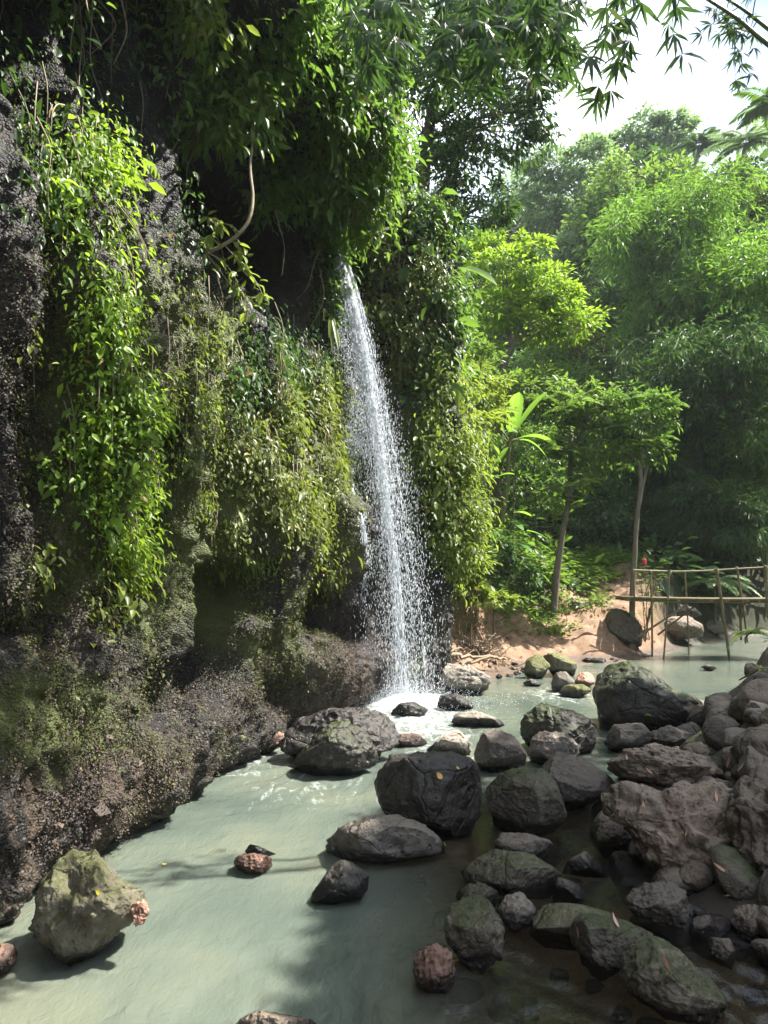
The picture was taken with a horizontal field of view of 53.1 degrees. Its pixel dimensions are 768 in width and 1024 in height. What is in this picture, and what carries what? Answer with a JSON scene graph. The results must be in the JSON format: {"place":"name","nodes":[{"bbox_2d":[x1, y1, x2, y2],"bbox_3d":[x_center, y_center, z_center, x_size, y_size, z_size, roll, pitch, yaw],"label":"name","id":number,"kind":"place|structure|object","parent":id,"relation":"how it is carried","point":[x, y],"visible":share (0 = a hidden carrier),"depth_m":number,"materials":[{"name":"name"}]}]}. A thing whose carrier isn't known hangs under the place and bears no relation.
{"place":"outdoors","nodes":[
{"label":"outdoors","id":0,"kind":"place"},
{"bbox_2d":[0,0,465,925],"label":"cliff","id":1,"kind":"structure","parent":0,"point":[268,262],"depth_m":8.04,"materials":[{"name":"stone"}]},
{"bbox_2d":[31,0,117,63],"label":"hanging vine","id":2,"kind":"object","parent":1,"relation":"hanging from","point":[62,17],"visible":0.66,"depth_m":7.04,"materials":[{"name":"green plant"}]},
{"bbox_2d":[22,539,162,647],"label":"creeper","id":3,"kind":"object","parent":1,"relation":"attached to","point":[129,604],"visible":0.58,"depth_m":6.67,"materials":[{"name":"green plant"}]},
{"bbox_2d":[10,57,179,337],"bbox_3d":[-2.796,-3.428,8.158,1.392,4.297,5.494,1,-4,-12],"label":"creeper","id":4,"kind":"object","parent":1,"relation":"attached to","point":[83,162],"visible":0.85,"depth_m":6.46,"materials":[{"name":"green plant"}]},
{"bbox_2d":[54,0,146,101],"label":"hanging vine","id":5,"kind":"object","parent":1,"relation":"hanging from","point":[90,55],"visible":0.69,"depth_m":7.36,"materials":[{"name":"green plant"}]},
{"bbox_2d":[26,249,188,601],"bbox_3d":[-2.506,-0.537,7.684,1.356,3.286,3.583,0,-4,-5],"label":"creeper","id":6,"kind":"object","parent":1,"relation":"attached to","point":[133,544],"visible":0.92,"depth_m":6.48,"materials":[{"name":"green plant"}]},
{"bbox_2d":[0,0,229,291],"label":"creeper","id":7,"kind":"object","parent":1,"relation":"attached to","point":[16,30],"visible":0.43,"depth_m":6.64,"materials":[{"name":"green plant"}]},
{"bbox_2d":[13,223,242,587],"bbox_3d":[-2.394,-1.601,9.084,1.366,5.561,6.782,0,-4,0],"label":"creeper","id":8,"kind":"object","parent":1,"relation":"attached to","point":[41,453],"visible":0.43,"depth_m":7.96,"materials":[{"name":"green plant"}]},
{"bbox_2d":[127,1,243,137],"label":"hanging vine","id":9,"kind":"object","parent":1,"relation":"hanging from","point":[168,54],"visible":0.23,"depth_m":8.53,"materials":[{"name":"green plant"}]},
{"bbox_2d":[134,0,260,77],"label":"hanging vine","id":10,"kind":"object","parent":1,"relation":"hanging from","point":[192,19],"visible":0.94,"depth_m":8.27,"materials":[{"name":"green plant"}]},
{"bbox_2d":[0,115,419,889],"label":"leaf flakes","id":11,"kind":"object","parent":1,"relation":"attached to","point":[100,809],"visible":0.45,"depth_m":6.41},
{"bbox_2d":[143,267,288,606],"bbox_3d":[-2.030,-1.293,10.910,1.472,6.018,8.054,0,-4,-5],"label":"creeper","id":12,"kind":"object","parent":1,"relation":"attached to","point":[214,494],"visible":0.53,"depth_m":9.16,"materials":[{"name":"green plant"}]},
{"bbox_2d":[0,126,462,836],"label":"moss","id":13,"kind":"object","parent":1,"relation":"attached to","point":[74,694],"visible":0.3,"depth_m":7.54,"materials":[{"name":"green plant"}]},
{"bbox_2d":[198,123,273,322],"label":"hanging branch","id":14,"kind":"object","parent":1,"relation":"hanging from","point":[219,227],"visible":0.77,"depth_m":9.32,"materials":[{"name":"green plant"}]},
{"bbox_2d":[170,0,309,171],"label":"hanging vine","id":15,"kind":"object","parent":1,"relation":"hanging from","point":[229,92],"visible":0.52,"depth_m":9.63,"materials":[{"name":"green plant"}]},
{"bbox_2d":[214,253,353,457],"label":"creeper","id":16,"kind":"object","parent":1,"relation":"attached to","point":[245,378],"visible":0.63,"depth_m":10.66,"materials":[{"name":"green plant"}]},
{"bbox_2d":[216,330,369,618],"bbox_3d":[-1.080,-0.733,12.133,1.730,5.158,6.103,-1,-4,13],"label":"creeper","id":17,"kind":"object","parent":1,"relation":"attached to","point":[333,411],"visible":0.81,"depth_m":10.62,"materials":[{"name":"green plant"}]},
{"bbox_2d":[227,102,367,241],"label":"hanging vine","id":18,"kind":"object","parent":1,"relation":"hanging from","point":[284,184],"visible":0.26,"depth_m":11.89,"materials":[{"name":"green plant"}]},
{"bbox_2d":[229,0,474,277],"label":"creeper","id":19,"kind":"object","parent":1,"relation":"attached to","point":[309,23],"visible":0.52,"depth_m":11.49,"materials":[{"name":"green plant"}]},
{"bbox_2d":[312,116,415,266],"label":"hanging vine","id":20,"kind":"object","parent":1,"relation":"hanging from","point":[363,223],"visible":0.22,"depth_m":13.65,"materials":[{"name":"green plant"}]},
{"bbox_2d":[297,161,499,394],"bbox_3d":[0.098,-4.701,15.279,6.167,4.778,3.125,4,-5,-42],"label":"creeper","id":21,"kind":"object","parent":1,"relation":"attached to","point":[465,320],"visible":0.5,"depth_m":15.38,"materials":[{"name":"green plant"}]},
{"bbox_2d":[355,196,469,390],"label":"creeper","id":22,"kind":"object","parent":1,"relation":"attached to","point":[401,340],"visible":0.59,"depth_m":15.41,"materials":[{"name":"green plant"}]},
{"bbox_2d":[397,327,450,575],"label":"creeper","id":23,"kind":"object","parent":1,"relation":"attached to","point":[403,399],"visible":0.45,"depth_m":15.41,"materials":[{"name":"green plant"}]},
{"bbox_2d":[322,254,532,718],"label":"waterfall","id":24,"kind":"structure","parent":1,"relation":"attached to","point":[361,349],"depth_m":14.06,"materials":[{"name":"white liquid"}]},
{"bbox_2d":[391,326,515,606],"bbox_3d":[1.580,-0.803,15.965,2.372,5.656,3.757,-2,-4,23],"label":"creeper","id":25,"kind":"object","parent":1,"relation":"attached to","point":[464,523],"visible":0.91,"depth_m":15.37,"materials":[{"name":"green plant"}]},
{"bbox_2d":[396,0,589,247],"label":"overhanging tree","id":26,"kind":"object","parent":1,"relation":"on","point":[460,133],"visible":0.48,"depth_m":18.03,"materials":[{"name":"green plant"}]},
{"bbox_2d":[0,634,767,1023],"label":"river water","id":27,"kind":"structure","parent":0,"point":[218,936],"depth_m":5.58,"materials":[{"name":"liquid"}]},
{"bbox_2d":[28,848,147,966],"bbox_3d":[-1.932,2.604,5.066,0.755,0.704,0.751,0,-4,0],"label":"boulder","id":28,"kind":"object","parent":27,"relation":"on","point":[76,919],"visible":0.97,"depth_m":4.80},
{"bbox_2d":[234,853,272,873],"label":"boulder","id":29,"kind":"object","parent":27,"relation":"on","point":[252,863],"visible":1,"depth_m":6.27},
{"bbox_2d":[236,1010,315,1023],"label":"boulder","id":30,"kind":"object","parent":27,"relation":"in","point":[259,1017],"visible":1,"depth_m":3.97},
{"bbox_2d":[290,720,378,775],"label":"boulder","id":31,"kind":"object","parent":27,"relation":"on","point":[342,748],"visible":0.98,"depth_m":9.12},
{"bbox_2d":[310,860,368,904],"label":"boulder","id":32,"kind":"object","parent":27,"relation":"in","point":[341,881],"visible":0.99,"depth_m":5.69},
{"bbox_2d":[279,707,400,756],"bbox_3d":[-0.564,2.939,10.089,1.567,0.791,1.181,0,-4,0],"label":"boulder","id":33,"kind":"object","parent":27,"relation":"in","point":[301,733],"visible":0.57,"depth_m":9.83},
{"bbox_2d":[325,814,445,863],"bbox_3d":[0.027,2.859,6.709,1.022,0.527,0.805,1,-4,-17],"label":"boulder","id":34,"kind":"object","parent":27,"relation":"on","point":[384,839],"visible":0.96,"depth_m":6.39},
{"bbox_2d":[374,751,481,841],"bbox_3d":[0.426,2.706,7.429,0.966,0.851,0.968,-4,-6,43],"label":"boulder","id":35,"kind":"object","parent":27,"relation":"in","point":[446,807],"visible":0.91,"depth_m":7.07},
{"bbox_2d":[412,943,456,993],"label":"boulder","id":36,"kind":"object","parent":27,"relation":"on","point":[434,970],"visible":0.96,"depth_m":4.48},
{"bbox_2d":[426,730,470,755],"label":"boulder","id":37,"kind":"object","parent":27,"relation":"on","point":[457,741],"visible":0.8,"depth_m":10.16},
{"bbox_2d":[442,663,491,694],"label":"boulder","id":38,"kind":"object","parent":27,"relation":"on","point":[474,680],"visible":0.93,"depth_m":14.99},
{"bbox_2d":[444,895,504,974],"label":"boulder","id":39,"kind":"object","parent":27,"relation":"in","point":[474,929],"visible":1,"depth_m":4.74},
{"bbox_2d":[451,710,504,726],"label":"boulder","id":40,"kind":"object","parent":27,"relation":"in","point":[473,718],"visible":0.9,"depth_m":11.98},
{"bbox_2d":[456,882,500,911],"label":"boulder","id":41,"kind":"object","parent":27,"relation":"in","point":[491,895],"visible":0.5,"depth_m":5.57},
{"bbox_2d":[474,728,526,772],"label":"boulder","id":42,"kind":"object","parent":27,"relation":"on","point":[497,751],"visible":0.96,"depth_m":9.26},
{"bbox_2d":[461,849,561,899],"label":"boulder","id":43,"kind":"object","parent":27,"relation":"in","point":[506,872],"visible":0.85,"depth_m":5.83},
{"bbox_2d":[497,892,535,932],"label":"boulder","id":44,"kind":"object","parent":27,"relation":"in","point":[516,911],"visible":0.93,"depth_m":5.25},
{"bbox_2d":[494,832,552,860],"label":"boulder","id":45,"kind":"object","parent":27,"relation":"in","point":[539,847],"visible":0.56,"depth_m":6.46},
{"bbox_2d":[485,767,566,836],"bbox_3d":[1.379,2.777,7.398,0.754,0.655,0.632,-4,-6,43],"label":"boulder","id":46,"kind":"object","parent":27,"relation":"in","point":[525,800],"visible":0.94,"depth_m":7.17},
{"bbox_2d":[526,730,579,764],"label":"boulder","id":47,"kind":"object","parent":27,"relation":"on","point":[545,745],"visible":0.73,"depth_m":9.55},
{"bbox_2d":[520,702,596,752],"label":"boulder","id":48,"kind":"object","parent":27,"relation":"on","point":[580,729],"visible":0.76,"depth_m":10.38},
{"bbox_2d":[552,877,585,902],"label":"boulder","id":49,"kind":"object","parent":27,"relation":"on","point":[568,890],"visible":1,"depth_m":5.73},
{"bbox_2d":[529,902,612,950],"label":"boulder","id":50,"kind":"object","parent":27,"relation":"in","point":[551,923],"visible":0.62,"depth_m":5.06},
{"bbox_2d":[542,751,614,811],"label":"boulder","id":51,"kind":"object","parent":27,"relation":"in","point":[582,782],"visible":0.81,"depth_m":7.90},
{"bbox_2d":[569,912,652,981],"bbox_3d":[1.403,2.704,4.800,0.479,0.398,0.452,4,-5,-41],"label":"boulder","id":52,"kind":"object","parent":27,"relation":"in","point":[601,944],"visible":0.85,"depth_m":4.65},
{"bbox_2d":[604,723,653,753],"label":"boulder","id":53,"kind":"object","parent":27,"relation":"on","point":[619,738],"visible":0.83,"depth_m":10.24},
{"bbox_2d":[649,725,693,747],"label":"boulder","id":54,"kind":"object","parent":27,"relation":"on","point":[670,736],"visible":0.55,"depth_m":10.19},
{"bbox_2d":[613,565,767,659],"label":"bamboo bridge","id":55,"kind":"structure","parent":27,"relation":"in","point":[721,600],"depth_m":20.99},
{"bbox_2d":[704,937,735,969],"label":"boulder","id":56,"kind":"object","parent":27,"relation":"on","point":[720,951],"visible":1,"depth_m":4.79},
{"bbox_2d":[730,904,759,942],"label":"boulder","id":57,"kind":"object","parent":27,"relation":"on","point":[743,922],"visible":0.65,"depth_m":5.04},
{"bbox_2d":[356,0,767,233],"label":"sky","id":58,"kind":"structure","parent":0,"point":[706,92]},
{"bbox_2d":[432,171,767,1023],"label":"ground","id":59,"kind":"structure","parent":0,"point":[528,961],"depth_m":9.43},
{"bbox_2d":[454,977,484,1003],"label":"stone","id":60,"kind":"object","parent":59,"relation":"on","point":[469,991],"visible":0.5,"depth_m":5.60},
{"bbox_2d":[452,617,524,670],"bbox_3d":[2.521,3.408,18.377,2.462,1.745,1.547,0,-4,0],"label":"brushwood","id":61,"kind":"object","parent":59,"relation":"on","point":[482,649],"visible":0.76,"depth_m":18.37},
{"bbox_2d":[459,352,518,632],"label":"bush","id":62,"kind":"object","parent":59,"relation":"on","point":[492,400],"visible":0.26,"depth_m":19.75,"materials":[{"name":"green plant"}]},
{"bbox_2d":[451,539,528,654],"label":"bush","id":63,"kind":"object","parent":59,"relation":"on","point":[506,601],"visible":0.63,"depth_m":18.01,"materials":[{"name":"green plant"}]},
{"bbox_2d":[468,530,547,645],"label":"bush","id":64,"kind":"object","parent":59,"relation":"on","point":[500,573],"visible":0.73,"depth_m":19.61,"materials":[{"name":"green plant"}]},
{"bbox_2d":[487,988,540,1023],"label":"stone","id":65,"kind":"object","parent":59,"relation":"on","point":[513,1006],"visible":0.95,"depth_m":5.33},
{"bbox_2d":[461,327,576,540],"bbox_3d":[3.681,-1.786,23.571,5.265,7.397,2.773,3,-5,-38],"label":"tree","id":66,"kind":"object","parent":59,"relation":"on","point":[528,385],"visible":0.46,"depth_m":23.50,"materials":[{"name":"green plant"}]},
{"bbox_2d":[490,392,557,521],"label":"banana plant","id":67,"kind":"object","parent":59,"relation":"on","point":[516,399],"visible":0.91,"depth_m":20.50,"materials":[{"name":"green plant"}]},
{"bbox_2d":[463,365,591,593],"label":"undergrowth","id":68,"kind":"object","parent":59,"relation":"on","point":[530,540],"visible":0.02,"depth_m":25.64,"materials":[{"name":"green plant"}]},
{"bbox_2d":[479,412,582,551],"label":"bush","id":69,"kind":"object","parent":59,"relation":"on","point":[528,467],"visible":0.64,"depth_m":24.97,"materials":[{"name":"green plant"}]},
{"bbox_2d":[451,583,615,639],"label":"weeds","id":70,"kind":"object","parent":59,"relation":"on","point":[549,628],"visible":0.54,"depth_m":21.61,"materials":[{"name":"green plant"}]},
{"bbox_2d":[461,222,615,528],"bbox_3d":[4.824,-4.479,25.308,5.122,10.659,3.318,0,-4,0],"label":"lime tree","id":71,"kind":"object","parent":59,"relation":"on","point":[531,304],"visible":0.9,"depth_m":25.20,"materials":[{"name":"green plant"}]},
{"bbox_2d":[327,0,767,125],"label":"overhead bamboo","id":72,"kind":"object","parent":59,"relation":"on","point":[523,32],"visible":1,"depth_m":6.80,"materials":[{"name":"green plant"}]},
{"bbox_2d":[525,220,591,297],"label":"hillside tree","id":73,"kind":"object","parent":59,"relation":"on","point":[558,243],"visible":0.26,"depth_m":46.39,"materials":[{"name":"green plant"}]},
{"bbox_2d":[507,318,621,411],"bbox_3d":[8.194,-6.852,36.202,5.417,5.258,4.238,1,-4,-17],"label":"hillside tree","id":74,"kind":"object","parent":59,"relation":"on","point":[576,351],"visible":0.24,"depth_m":35.49,"materials":[{"name":"green plant"}]},
{"bbox_2d":[462,437,674,620],"bbox_3d":[6.412,-0.677,26.448,10.206,8.967,10.939,0,-4,0],"label":"ground cover","id":75,"kind":"object","parent":59,"relation":"on","point":[594,571],"visible":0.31,"depth_m":25.90,"materials":[{"name":"green plant"}]},
{"bbox_2d":[509,330,637,498],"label":"bush","id":76,"kind":"object","parent":59,"relation":"on","point":[567,366],"visible":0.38,"depth_m":33.30,"materials":[{"name":"green plant"}]},
{"bbox_2d":[556,829,590,855],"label":"stone","id":77,"kind":"object","parent":59,"relation":"on","point":[571,842],"visible":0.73,"depth_m":7.68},
{"bbox_2d":[508,126,639,242],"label":"hillside tree","id":78,"kind":"object","parent":59,"relation":"on","point":[546,183],"visible":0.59,"depth_m":52.80,"materials":[{"name":"green plant"}]},
{"bbox_2d":[523,371,628,618],"bbox_3d":[5.748,-0.483,22.478,3.543,7.254,3.278,0,-4,0],"label":"tree","id":79,"kind":"object","parent":59,"relation":"on","point":[571,450],"visible":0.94,"depth_m":22.55,"materials":[{"name":"green plant"}]},
{"bbox_2d":[562,851,608,877],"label":"boulder","id":80,"kind":"object","parent":59,"relation":"on","point":[584,864],"visible":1,"depth_m":6.21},
{"bbox_2d":[575,881,616,907],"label":"stone","id":81,"kind":"object","parent":59,"relation":"on","point":[597,893],"visible":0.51,"depth_m":6.23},
{"bbox_2d":[555,462,653,551],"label":"bush","id":82,"kind":"object","parent":59,"relation":"on","point":[610,515],"visible":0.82,"depth_m":28.60,"materials":[{"name":"green plant"}]},
{"bbox_2d":[573,268,645,378],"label":"hillside tree","id":83,"kind":"object","parent":59,"relation":"on","point":[607,294],"visible":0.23,"depth_m":40.25,"materials":[{"name":"green plant"}]},
{"bbox_2d":[459,141,767,611],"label":"undergrowth","id":84,"kind":"object","parent":59,"relation":"on","point":[638,157],"visible":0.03,"depth_m":37.72,"materials":[{"name":"green plant"}]},
{"bbox_2d":[595,821,631,857],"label":"boulder","id":85,"kind":"object","parent":59,"relation":"on","point":[611,837],"visible":0.91,"depth_m":6.63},
{"bbox_2d":[605,608,642,646],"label":"boulder","id":86,"kind":"object","parent":59,"relation":"on","point":[623,626],"visible":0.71,"depth_m":21.48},
{"bbox_2d":[604,850,643,887],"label":"stone","id":87,"kind":"object","parent":59,"relation":"on","point":[634,863],"visible":0.34,"depth_m":6.28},
{"bbox_2d":[582,377,689,650],"bbox_3d":[7.376,0.056,22.133,2.958,7.832,2.119,2,-5,-28],"label":"tree","id":88,"kind":"object","parent":59,"relation":"on","point":[644,444],"visible":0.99,"depth_m":21.95,"materials":[{"name":"green plant"}]},
{"bbox_2d":[555,142,719,267],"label":"hillside tree","id":89,"kind":"object","parent":59,"relation":"on","point":[649,172],"visible":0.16,"depth_m":46.63,"materials":[{"name":"green plant"}]},
{"bbox_2d":[574,99,708,160],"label":"hillside tree","id":90,"kind":"object","parent":59,"relation":"on","point":[666,131],"visible":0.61,"depth_m":61.50,"materials":[{"name":"green plant"}]},
{"bbox_2d":[592,661,702,731],"bbox_3d":[4.085,2.943,11.998,1.640,1.174,1.638,0,-4,0],"label":"boulder","id":91,"kind":"object","parent":59,"relation":"on","point":[623,692],"visible":0.77,"depth_m":11.45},
{"bbox_2d":[626,881,689,939],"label":"boulder","id":92,"kind":"object","parent":59,"relation":"on","point":[661,908],"visible":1,"depth_m":5.17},
{"bbox_2d":[607,746,723,786],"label":"boulder","id":93,"kind":"object","parent":59,"relation":"on","point":[667,766],"visible":0.91,"depth_m":7.51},
{"bbox_2d":[600,778,732,874],"bbox_3d":[2.316,2.620,6.202,1.122,0.969,0.880,-2,-4,23],"label":"boulder","id":94,"kind":"object","parent":59,"relation":"on","point":[655,828],"visible":0.69,"depth_m":5.99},
{"bbox_2d":[571,149,767,451],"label":"bamboo clump","id":95,"kind":"object","parent":59,"relation":"on","point":[640,226],"visible":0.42,"depth_m":33.37,"materials":[{"name":"green plant"}]},
{"bbox_2d":[618,936,727,1023],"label":"boulder","id":96,"kind":"object","parent":59,"relation":"on","point":[685,990],"visible":1,"depth_m":4.17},
{"bbox_2d":[587,300,767,566],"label":"bamboo clump","id":97,"kind":"object","parent":59,"relation":"on","point":[706,521],"visible":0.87,"depth_m":28.48,"materials":[{"name":"green plant"}]},
{"bbox_2d":[664,616,703,640],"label":"boulder","id":98,"kind":"object","parent":59,"relation":"on","point":[676,630],"visible":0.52,"depth_m":24.03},
{"bbox_2d":[602,214,767,476],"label":"bamboo clump","id":99,"kind":"object","parent":59,"relation":"on","point":[739,277],"visible":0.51,"depth_m":31.58,"materials":[{"name":"green plant"}]},
{"bbox_2d":[666,126,724,174],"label":"coconut palm","id":100,"kind":"object","parent":59,"relation":"on","point":[695,147],"visible":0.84,"depth_m":55.81,"materials":[{"name":"green plant"}]},
{"bbox_2d":[679,859,715,892],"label":"stone","id":101,"kind":"object","parent":59,"relation":"on","point":[696,876],"visible":0.83,"depth_m":5.69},
{"bbox_2d":[688,913,733,957],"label":"stone","id":102,"kind":"object","parent":59,"relation":"on","point":[723,926],"visible":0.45,"depth_m":5.18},
{"bbox_2d":[665,154,767,249],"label":"hillside tree","id":103,"kind":"object","parent":59,"relation":"on","point":[751,216],"visible":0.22,"depth_m":42.07,"materials":[{"name":"green plant"}]},
{"bbox_2d":[676,574,761,624],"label":"fern","id":104,"kind":"object","parent":59,"relation":"on","point":[725,581],"visible":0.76,"depth_m":26.37,"materials":[{"name":"green plant"}]},
{"bbox_2d":[702,715,740,750],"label":"stone","id":105,"kind":"object","parent":59,"relation":"on","point":[713,727],"visible":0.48,"depth_m":8.48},
{"bbox_2d":[685,377,767,582],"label":"bamboo clump","id":106,"kind":"object","parent":59,"relation":"on","point":[750,455],"visible":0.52,"depth_m":29.00,"materials":[{"name":"green plant"}]},
{"bbox_2d":[700,116,767,165],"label":"coconut palm","id":107,"kind":"object","parent":59,"relation":"on","point":[731,143],"visible":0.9,"depth_m":49.86,"materials":[{"name":"green plant"}]},
{"bbox_2d":[709,844,761,900],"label":"stone","id":108,"kind":"object","parent":59,"relation":"on","point":[738,879],"visible":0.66,"depth_m":5.49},
{"bbox_2d":[724,765,767,873],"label":"boulder","id":109,"kind":"object","parent":59,"relation":"on","point":[746,816],"visible":0.74,"depth_m":5.65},
{"bbox_2d":[728,86,767,131],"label":"coconut palm","id":110,"kind":"object","parent":59,"relation":"on","point":[759,102],"visible":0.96,"depth_m":42.14,"materials":[{"name":"green plant"}]},
{"bbox_2d":[732,725,767,759],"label":"stone","id":111,"kind":"object","parent":59,"relation":"on","point":[756,738],"visible":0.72,"depth_m":7.27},
{"bbox_2d":[738,678,767,711],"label":"stone","id":112,"kind":"object","parent":59,"relation":"on","point":[755,690],"visible":0.61,"depth_m":8.66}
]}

